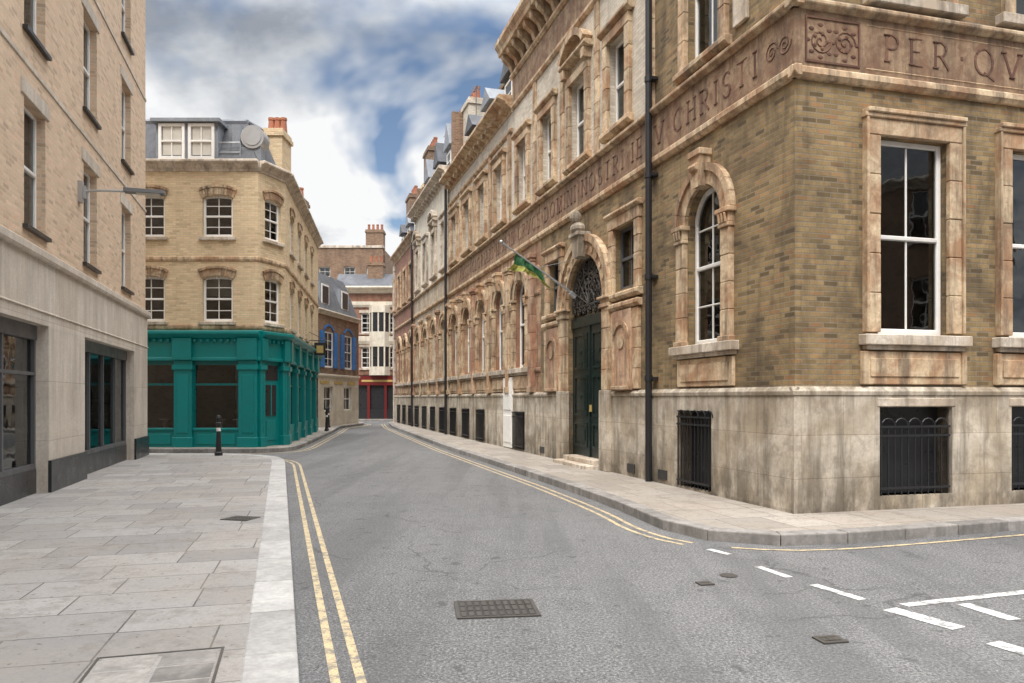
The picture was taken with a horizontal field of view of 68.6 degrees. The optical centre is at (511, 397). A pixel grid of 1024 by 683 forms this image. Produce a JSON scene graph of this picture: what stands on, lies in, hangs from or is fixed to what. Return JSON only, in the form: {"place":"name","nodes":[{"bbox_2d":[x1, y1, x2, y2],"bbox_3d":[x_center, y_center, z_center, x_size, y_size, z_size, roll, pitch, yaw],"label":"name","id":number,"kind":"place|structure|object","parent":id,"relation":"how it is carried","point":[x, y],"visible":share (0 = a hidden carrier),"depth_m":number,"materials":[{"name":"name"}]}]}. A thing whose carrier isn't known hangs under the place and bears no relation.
{"place":"outdoors","nodes":[
{"label":"outdoors","id":0,"kind":"place"},
{"bbox_2d":[0,454,271,682],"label":"pavement","id":1,"kind":"structure","parent":0,"point":[151,553],"depth_m":6.59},
{"bbox_2d":[0,239,146,492],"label":"ground floor stone","id":2,"kind":"object","parent":1,"relation":"on","point":[28,279],"visible":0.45,"depth_m":12.47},
{"bbox_2d":[0,436,148,505],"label":"dark plinths","id":3,"kind":"object","parent":1,"relation":"on","point":[66,471],"visible":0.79,"depth_m":12.61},
{"bbox_2d":[0,316,126,477],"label":"shopfront frames","id":4,"kind":"structure","parent":3,"relation":"on","point":[15,328],"depth_m":14.45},
{"bbox_2d":[90,353,117,448],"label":"window","id":5,"kind":"structure","parent":4,"relation":"in","point":[94,400],"depth_m":19.23,"materials":[{"name":"glass"}]},
{"bbox_2d":[3,0,28,467],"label":"dark rooms","id":6,"kind":"object","parent":5,"relation":"in","point":[12,439],"depth_m":16.18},
{"bbox_2d":[0,0,144,308],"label":"brick wall","id":7,"kind":"structure","parent":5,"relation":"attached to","point":[61,165],"depth_m":13.42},
{"bbox_2d":[0,0,145,212],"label":"string bands","id":8,"kind":"object","parent":7,"relation":"attached to","point":[32,69],"visible":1,"depth_m":13.57,"materials":[{"name":"stone"}]},
{"bbox_2d":[24,0,124,285],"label":"window frames","id":9,"kind":"structure","parent":7,"relation":"attached to","point":[31,173],"depth_m":14.63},
{"bbox_2d":[21,0,132,214],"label":"lintels and sills","id":10,"kind":"object","parent":7,"relation":"attached to","point":[34,98],"visible":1,"depth_m":13.97,"materials":[{"name":"stone"}]},
{"bbox_2d":[22,24,134,294],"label":"sills","id":11,"kind":"structure","parent":7,"relation":"attached to","point":[47,57],"depth_m":12.75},
{"bbox_2d":[78,180,165,203],"bbox_3d":[-7.114,-3.710,13.692,1.420,0.380,0.200,0,0,-16],"label":"wall mounted street lamp","id":12,"kind":"object","parent":7,"relation":"attached to","point":[83,191],"visible":1,"depth_m":13.64,"materials":[{"name":"metal"}]},
{"bbox_2d":[0,224,150,347],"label":"ledges","id":13,"kind":"object","parent":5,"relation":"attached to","point":[21,243],"visible":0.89,"depth_m":12.25,"materials":[{"name":"stone"}]},
{"bbox_2d":[78,646,224,682],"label":"inset pavement cover","id":14,"kind":"object","parent":1,"relation":"on","point":[146,660],"visible":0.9,"depth_m":4.11,"materials":[{"name":"stone"}]},
{"bbox_2d":[149,422,360,448],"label":"pavement","id":15,"kind":"structure","parent":0,"point":[320,430],"depth_m":23.87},
{"bbox_2d":[145,117,323,446],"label":"corner building with teal shopfront","id":16,"kind":"structure","parent":15,"relation":"on","point":[233,241],"depth_m":22.74,"materials":[{"name":"beige brick"}]},
{"bbox_2d":[145,196,232,321],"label":"window frames","id":17,"kind":"structure","parent":16,"relation":"in","point":[146,197],"depth_m":22.68,"materials":[{"name":"white paint"}]},
{"bbox_2d":[147,361,237,427],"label":"shop window frames","id":18,"kind":"structure","parent":16,"relation":"in","point":[148,362],"depth_m":22.63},
{"bbox_2d":[265,200,278,323],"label":"window frames","id":19,"kind":"structure","parent":16,"relation":"in","point":[269,220],"depth_m":23.39,"materials":[{"name":"white paint"}]},
{"bbox_2d":[265,361,278,445],"bbox_3d":[-7.491,0.190,23.225,0.100,2.620,0.842,0,0,21],"label":"corner door","id":20,"kind":"structure","parent":16,"relation":"in","point":[271,422],"depth_m":23.30,"materials":[{"name":"teal paint"}]},
{"bbox_2d":[145,0,519,256],"label":"sky","id":21,"kind":"structure","parent":0,"point":[362,88],"materials":[{"name":"white"}]},
{"bbox_2d":[318,376,358,426],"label":"ground floor","id":22,"kind":"structure","parent":0,"point":[339,415],"depth_m":40.98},
{"bbox_2d":[318,313,358,375],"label":"front wall","id":23,"kind":"structure","parent":22,"relation":"on","point":[340,326],"depth_m":41.12,"materials":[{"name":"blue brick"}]},
{"bbox_2d":[324,331,350,410],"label":"window frames","id":24,"kind":"structure","parent":23,"relation":"attached to","point":[331,366],"depth_m":40.20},
{"bbox_2d":[320,324,355,369],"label":"shutters","id":25,"kind":"object","parent":23,"relation":"attached to","point":[322,335],"visible":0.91,"depth_m":41.22,"materials":[{"name":"blue paint"}]},
{"bbox_2d":[345,345,348,408],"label":"side walls","id":26,"kind":"structure","parent":23,"relation":"attached to","point":[346,356],"depth_m":44.11,"materials":[{"name":"wood"}]},
{"bbox_2d":[318,272,356,317],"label":"mansard roof","id":27,"kind":"structure","parent":26,"relation":"on","point":[333,305],"depth_m":41.56,"materials":[{"name":"stone"}]},
{"bbox_2d":[324,250,393,275],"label":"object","id":28,"kind":"object","parent":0,"point":[388,262],"visible":0.07,"depth_m":61.61,"materials":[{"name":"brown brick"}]},
{"bbox_2d":[365,229,385,249],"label":"chimney stack","id":29,"kind":"object","parent":28,"relation":"on","point":[375,236],"visible":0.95,"depth_m":60.50,"materials":[{"name":"brown brick"}]},
{"bbox_2d":[367,262,385,278],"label":"chimney stack","id":30,"kind":"object","parent":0,"point":[376,270],"visible":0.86,"depth_m":54.00,"materials":[{"name":"brown brick"}]},
{"bbox_2d":[370,312,388,366],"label":"bay glass","id":31,"kind":"object","parent":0,"point":[375,349],"visible":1,"depth_m":52.46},
{"bbox_2d":[251,421,1023,682],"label":"road","id":32,"kind":"structure","parent":0,"point":[419,539],"depth_m":6.23,"materials":[{"name":"asphalt"}]},
{"bbox_2d":[149,453,299,682],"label":"kerb","id":33,"kind":"structure","parent":32,"relation":"on","point":[270,655],"depth_m":5.40,"materials":[{"name":"stone"}]},
{"bbox_2d":[149,422,363,452],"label":"kerb","id":34,"kind":"structure","parent":32,"relation":"on","point":[247,450],"depth_m":21.91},
{"bbox_2d":[284,459,366,682],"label":"double yellow lines","id":35,"kind":"object","parent":32,"relation":"on","point":[353,655],"visible":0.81,"depth_m":5.80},
{"bbox_2d":[318,248,382,278],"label":"front wall","id":36,"kind":"structure","parent":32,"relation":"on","point":[336,260],"depth_m":60.00,"materials":[{"name":"brown brick"}]},
{"bbox_2d":[454,598,540,619],"bbox_3d":[-0.120,1.602,5.680,0.620,0.030,0.460,0,0,-7],"label":"manhole cover","id":37,"kind":"object","parent":32,"relation":"on","point":[487,609],"visible":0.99,"depth_m":5.64,"materials":[{"name":"metal"}]},
{"bbox_2d":[381,424,1023,550],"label":"double yellow lines","id":38,"kind":"object","parent":32,"relation":"on","point":[620,519],"visible":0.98,"depth_m":9.46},
{"bbox_2d":[388,421,1023,545],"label":"kerb","id":39,"kind":"structure","parent":32,"relation":"on","point":[655,518],"depth_m":8.76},
{"bbox_2d":[812,635,848,644],"bbox_3d":[2.100,1.602,4.950,0.180,0.030,0.140,0,0,-11],"label":"utility cover","id":40,"kind":"object","parent":32,"relation":"on","point":[829,639],"visible":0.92,"depth_m":4.93,"materials":[{"name":"metal"}]},
{"bbox_2d":[706,549,1023,654],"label":"white road markings","id":41,"kind":"object","parent":32,"relation":"on","point":[952,626],"visible":1,"depth_m":5.70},
{"bbox_2d":[392,422,1023,530],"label":"pavement","id":42,"kind":"structure","parent":0,"point":[695,506],"depth_m":10.04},
{"bbox_2d":[393,266,395,421],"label":"end quoins","id":43,"kind":"object","parent":42,"relation":"on","point":[394,355],"visible":0.38,"depth_m":46.22,"materials":[{"name":"stone"}]},
{"bbox_2d":[395,319,414,419],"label":"street wall","id":44,"kind":"structure","parent":42,"relation":"on","point":[406,328],"depth_m":42.66,"materials":[{"name":"red brick"}]},
{"bbox_2d":[415,298,448,425],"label":"street wall","id":45,"kind":"structure","parent":42,"relation":"on","point":[440,306],"depth_m":34.21,"materials":[{"name":"brick"}]},
{"bbox_2d":[449,240,540,449],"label":"street wall","id":46,"kind":"structure","parent":42,"relation":"on","point":[535,248],"depth_m":22.61,"materials":[{"name":"brick"}]},
{"bbox_2d":[418,267,511,394],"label":"pilasters","id":47,"kind":"object","parent":46,"relation":"attached to","point":[506,272],"visible":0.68,"depth_m":24.22,"materials":[{"name":"stone"}]},
{"bbox_2d":[411,253,539,394],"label":"pilasters","id":48,"kind":"object","parent":46,"relation":"attached to","point":[531,331],"visible":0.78,"depth_m":20.04,"materials":[{"name":"beige stone"}]},
{"bbox_2d":[503,377,514,447],"bbox_3d":[-0.106,0.425,22.114,0.110,2.050,0.930,0,0,-17],"label":"service door","id":49,"kind":"structure","parent":46,"relation":"attached to","point":[507,416],"depth_m":21.98,"materials":[{"name":"white paint"}]},
{"bbox_2d":[411,0,657,481],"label":"downpipe","id":50,"kind":"object","parent":42,"relation":"on","point":[649,176],"visible":0.93,"depth_m":13.27,"materials":[{"name":"metal"}]},
{"bbox_2d":[553,454,598,469],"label":"entrance steps","id":51,"kind":"structure","parent":42,"relation":"on","point":[581,462],"depth_m":16.14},
{"bbox_2d":[554,233,613,390],"bbox_3d":[1.539,-1.868,16.433,0.220,3.419,3.080,0,0,-16],"label":"portal stonework","id":52,"kind":"object","parent":42,"relation":"on","point":[596,250],"visible":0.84,"depth_m":15.98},
{"bbox_2d":[499,240,576,298],"bbox_3d":[0.600,-2.874,16.833,1.830,1.241,0.141,0,0,-16],"label":"projecting flagpole","id":53,"kind":"object","parent":52,"relation":"attached to","point":[523,264],"visible":0.99,"depth_m":16.77,"materials":[{"name":"fabric"}]},
{"bbox_2d":[568,211,590,259],"bbox_3d":[1.449,-3.578,16.406,0.408,1.036,0.520,0,0,-16],"label":"keystone bust","id":54,"kind":"object","parent":52,"relation":"on","point":[577,229],"visible":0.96,"depth_m":16.28,"materials":[{"name":"stone"}]},
{"bbox_2d":[556,390,612,471],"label":"portal bases","id":55,"kind":"object","parent":42,"relation":"on","point":[605,430],"visible":0.73,"depth_m":15.29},
{"bbox_2d":[394,386,799,513],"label":"plinth","id":56,"kind":"structure","parent":42,"relation":"on","point":[752,445],"depth_m":12.49,"materials":[{"name":"stone"}]},
{"bbox_2d":[397,405,712,491],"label":"basement grilles","id":57,"kind":"object","parent":56,"relation":"attached to","point":[517,417],"visible":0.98,"depth_m":21.02,"materials":[{"name":"metal"}]},
{"bbox_2d":[396,147,735,388],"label":"window surrounds","id":58,"kind":"object","parent":56,"relation":"on","point":[704,172],"visible":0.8,"depth_m":14.07,"materials":[{"name":"stone"}]},
{"bbox_2d":[395,340,738,386],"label":"window sills","id":59,"kind":"structure","parent":58,"relation":"attached to","point":[725,347],"depth_m":12.18,"materials":[{"name":"stone"}]},
{"bbox_2d":[397,356,734,394],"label":"apron panels","id":60,"kind":"object","parent":56,"relation":"on","point":[713,371],"visible":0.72,"depth_m":12.07,"materials":[{"name":"stone"}]},
{"bbox_2d":[546,308,634,391],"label":"niche panels","id":61,"kind":"object","parent":56,"relation":"on","point":[625,315],"visible":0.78,"depth_m":14.64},
{"bbox_2d":[544,320,629,391],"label":"niche arches","id":62,"kind":"structure","parent":61,"relation":"attached to","point":[620,340],"depth_m":14.76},
{"bbox_2d":[523,410,710,487],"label":"basement windows","id":63,"kind":"structure","parent":56,"relation":"attached to","point":[701,413],"depth_m":12.23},
{"bbox_2d":[541,79,794,489],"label":"street wall","id":64,"kind":"structure","parent":56,"relation":"on","point":[753,150],"depth_m":10.74,"materials":[{"name":"brick"}]},
{"bbox_2d":[571,312,601,458],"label":"entrance doors","id":65,"kind":"structure","parent":64,"relation":"attached to","point":[587,349],"depth_m":16.63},
{"bbox_2d":[571,257,601,315],"bbox_3d":[1.683,-2.479,16.475,0.036,1.202,2.040,0,0,-17],"label":"fanlight ironwork","id":66,"kind":"object","parent":64,"relation":"attached to","point":[588,298],"visible":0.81,"depth_m":16.55,"materials":[{"name":"metal"}]},
{"bbox_2d":[455,0,719,373],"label":"window frames","id":67,"kind":"structure","parent":64,"relation":"attached to","point":[702,203],"depth_m":12.23,"materials":[{"name":"white paint"}]},
{"bbox_2d":[554,224,633,310],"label":"window frames","id":68,"kind":"structure","parent":64,"relation":"attached to","point":[623,259],"depth_m":14.96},
{"bbox_2d":[789,386,1023,513],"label":"side plinth","id":69,"kind":"structure","parent":42,"relation":"on","point":[836,448],"depth_m":9.90,"materials":[{"name":"stone"}]},
{"bbox_2d":[795,0,1023,495],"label":"side wall brick","id":70,"kind":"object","parent":69,"relation":"on","point":[828,226],"visible":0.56,"depth_m":9.87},
{"bbox_2d":[655,0,783,104],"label":"wall brick","id":71,"kind":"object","parent":70,"relation":"attached to","point":[666,28],"visible":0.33,"depth_m":12.74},
{"bbox_2d":[733,0,748,28],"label":"wall plaque","id":72,"kind":"object","parent":71,"relation":"attached to","point":[740,12],"depth_m":10.75,"materials":[{"name":"stone"}]},
{"bbox_2d":[784,0,1023,107],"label":"side courses","id":73,"kind":"object","parent":70,"relation":"attached to","point":[834,76],"visible":1,"depth_m":10.00,"materials":[{"name":"stone"}]},
{"bbox_2d":[794,7,1023,94],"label":"side inscription band","id":74,"kind":"object","parent":73,"relation":"attached to","point":[872,47],"visible":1,"depth_m":10.06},
{"bbox_2d":[805,14,1022,81],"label":"side letters","id":75,"kind":"object","parent":74,"relation":"attached to","point":[852,34],"visible":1,"depth_m":9.83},
{"bbox_2d":[866,25,1023,90],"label":"band frames","id":76,"kind":"structure","parent":74,"relation":"attached to","point":[943,78],"depth_m":10.21,"materials":[{"name":"stone"}]},
{"bbox_2d":[859,0,1023,352],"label":"side sills","id":77,"kind":"structure","parent":70,"relation":"attached to","point":[951,10],"depth_m":10.08,"materials":[{"name":"stone"}]},
{"bbox_2d":[860,0,1023,384],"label":"side window surrounds","id":78,"kind":"object","parent":70,"relation":"attached to","point":[907,368],"visible":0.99,"depth_m":10.21,"materials":[{"name":"stone"}]},
{"bbox_2d":[878,140,1023,337],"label":"window frames","id":79,"kind":"structure","parent":70,"relation":"attached to","point":[905,239],"depth_m":10.31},
{"bbox_2d":[877,398,1023,406],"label":"basement lintels","id":80,"kind":"object","parent":69,"relation":"on","point":[908,402],"visible":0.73,"depth_m":10.08,"materials":[{"name":"stone"}]},
{"bbox_2d":[880,407,1023,492],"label":"basement windows","id":81,"kind":"structure","parent":69,"relation":"attached to","point":[894,414],"depth_m":10.37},
{"bbox_2d":[880,417,1023,495],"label":"side grilles","id":82,"kind":"object","parent":69,"relation":"on","point":[921,435],"visible":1,"depth_m":10.09,"materials":[{"name":"metal"}]},
{"label":"pavement","id":83,"kind":"structure","parent":0,"visible":0},
{"bbox_2d":[359,314,392,375],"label":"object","id":84,"kind":"object","parent":83,"relation":"on","point":[366,329],"depth_m":53.90,"materials":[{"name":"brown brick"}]},
{"bbox_2d":[337,274,392,285],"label":"roof","id":85,"kind":"structure","parent":84,"relation":"on","point":[357,279],"depth_m":53.78,"materials":[{"name":"stone"}]},
{"bbox_2d":[359,409,392,418],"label":"pub front","id":86,"kind":"object","parent":83,"relation":"on","point":[376,413],"depth_m":52.90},
{"bbox_2d":[359,376,393,418],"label":"pub fascia","id":87,"kind":"structure","parent":83,"relation":"on","point":[368,384],"depth_m":52.85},
{"bbox_2d":[349,293,392,374],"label":"front wall","id":88,"kind":"structure","parent":87,"relation":"on","point":[370,297],"depth_m":53.00,"materials":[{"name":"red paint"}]},
{"bbox_2d":[346,286,392,343],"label":"bands","id":89,"kind":"object","parent":88,"relation":"attached to","point":[368,289],"depth_m":52.84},
{"bbox_2d":[369,305,389,374],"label":"bay window","id":90,"kind":"structure","parent":88,"relation":"attached to","point":[378,338],"depth_m":52.42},
{"bbox_2d":[359,385,392,408],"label":"pub windows","id":91,"kind":"structure","parent":87,"relation":"in","point":[376,396],"depth_m":53.05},
{"label":"shop","id":92,"kind":"object","parent":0,"visible":0},
{"bbox_2d":[12,387,22,429],"bbox_3d":[-7.821,0.200,8.804,0.050,0.800,17.100,0,0,-16],"label":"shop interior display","id":93,"kind":"object","parent":92,"relation":"attached to","point":[17,408],"visible":0.29,"depth_m":14.17},
{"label":"rear walls","id":94,"kind":"object","parent":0,"visible":0},
{"bbox_2d":[390,94,511,265],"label":"cornice","id":95,"kind":"structure","parent":94,"relation":"attached to","point":[497,114],"depth_m":25.42,"materials":[{"name":"stone"}]},
{"bbox_2d":[391,0,731,313],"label":"window surrounds","id":96,"kind":"object","parent":94,"relation":"attached to","point":[577,45],"visible":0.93,"depth_m":17.16,"materials":[{"name":"stone"}]},
{"bbox_2d":[392,0,804,330],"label":"moulded courses","id":97,"kind":"object","parent":94,"relation":"attached to","point":[769,87],"visible":0.97,"depth_m":13.00,"materials":[{"name":"stone"}]},
{"bbox_2d":[395,246,413,312],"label":"wall","id":98,"kind":"structure","parent":97,"relation":"on","point":[404,260],"depth_m":42.57,"materials":[{"name":"red brick"}]},
{"bbox_2d":[415,185,443,295],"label":"wall","id":99,"kind":"structure","parent":97,"relation":"on","point":[437,205],"depth_m":34.68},
{"bbox_2d":[406,165,448,224],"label":"cornice","id":100,"kind":"structure","parent":99,"relation":"attached to","point":[429,193],"depth_m":34.09,"materials":[{"name":"stone"}]},
{"bbox_2d":[412,210,443,293],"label":"window surrounds","id":101,"kind":"object","parent":99,"relation":"attached to","point":[431,222],"visible":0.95,"depth_m":34.18,"materials":[{"name":"stone"}]},
{"bbox_2d":[414,275,448,314],"bbox_3d":[-3.834,-4.630,34.761,0.001,0.740,8.800,0,0,-16],"label":"plain band","id":102,"kind":"object","parent":97,"relation":"attached to","point":[430,296],"visible":0.8,"depth_m":34.34,"materials":[{"name":"stone"}]},
{"bbox_2d":[449,100,512,267],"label":"wall","id":103,"kind":"structure","parent":97,"relation":"on","point":[506,126],"depth_m":25.05,"materials":[{"name":"brick"}]},
{"bbox_2d":[448,0,654,270],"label":"pilasters","id":104,"kind":"object","parent":103,"relation":"attached to","point":[579,20],"visible":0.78,"depth_m":19.74,"materials":[{"name":"stone"}]},
{"bbox_2d":[513,0,644,218],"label":"pale wall","id":105,"kind":"structure","parent":97,"relation":"on","point":[548,79],"depth_m":16.16,"materials":[{"name":"stone"}]},
{"bbox_2d":[495,0,568,99],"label":"bracketed cornice","id":106,"kind":"structure","parent":105,"relation":"attached to","point":[527,27],"depth_m":19.83,"materials":[{"name":"stone"}]},
{"bbox_2d":[513,0,590,101],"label":"frieze panels","id":107,"kind":"object","parent":105,"relation":"attached to","point":[570,13],"visible":0.8,"depth_m":18.76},
{"bbox_2d":[449,8,793,291],"bbox_3d":[0.514,-4.630,20.071,0.001,0.740,21.840,0,0,-16],"label":"inscription band","id":108,"kind":"object","parent":97,"relation":"attached to","point":[777,31],"visible":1,"depth_m":12.76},
{"bbox_2d":[459,36,791,280],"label":"inscription letters","id":109,"kind":"object","parent":108,"relation":"attached to","point":[688,110],"visible":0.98,"depth_m":13.87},
{"bbox_2d":[502,0,720,363],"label":"dark rooms","id":110,"kind":"object","parent":94,"relation":"attached to","point":[706,217],"depth_m":13.17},
{"bbox_2d":[879,0,1023,332],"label":"window panes","id":111,"kind":"object","parent":94,"relation":"attached to","point":[920,224],"depth_m":11.04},
{"bbox_3d":[1.965,-10.650,29.230,8.100,3.900,38.500,0,0,-16],"label":"slate roof","id":112,"kind":"object","parent":94,"relation":"on","visible":0},
{"bbox_2d":[405,145,434,214],"bbox_3d":[-2.769,-10.950,35.700,1.194,4.100,21.960,0,0,-18],"label":"chimney stack","id":113,"kind":"object","parent":112,"relation":"on","point":[411,199],"visible":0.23,"depth_m":39.76,"materials":[{"name":"brown brick"}]},
{"bbox_2d":[417,111,462,197],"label":"party walls","id":114,"kind":"structure","parent":112,"relation":"attached to","point":[456,131],"depth_m":30.78,"materials":[{"name":"brown brick"}]},
{"bbox_2d":[405,88,504,230],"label":"roof dormers","id":115,"kind":"object","parent":112,"relation":"on","point":[490,95],"visible":0.23,"depth_m":31.82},
{"bbox_2d":[399,63,510,237],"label":"roof dormers","id":116,"kind":"object","parent":112,"relation":"on","point":[440,157],"visible":0.18,"depth_m":28.46,"materials":[{"name":"metal"}]},
{"bbox_2d":[460,96,484,143],"bbox_3d":[-1.531,-10.450,30.646,0.920,3.100,1.520,0,0,-16],"label":"chimney stack","id":117,"kind":"object","parent":112,"relation":"on","point":[468,107],"visible":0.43,"depth_m":29.98,"materials":[{"name":"paint"}]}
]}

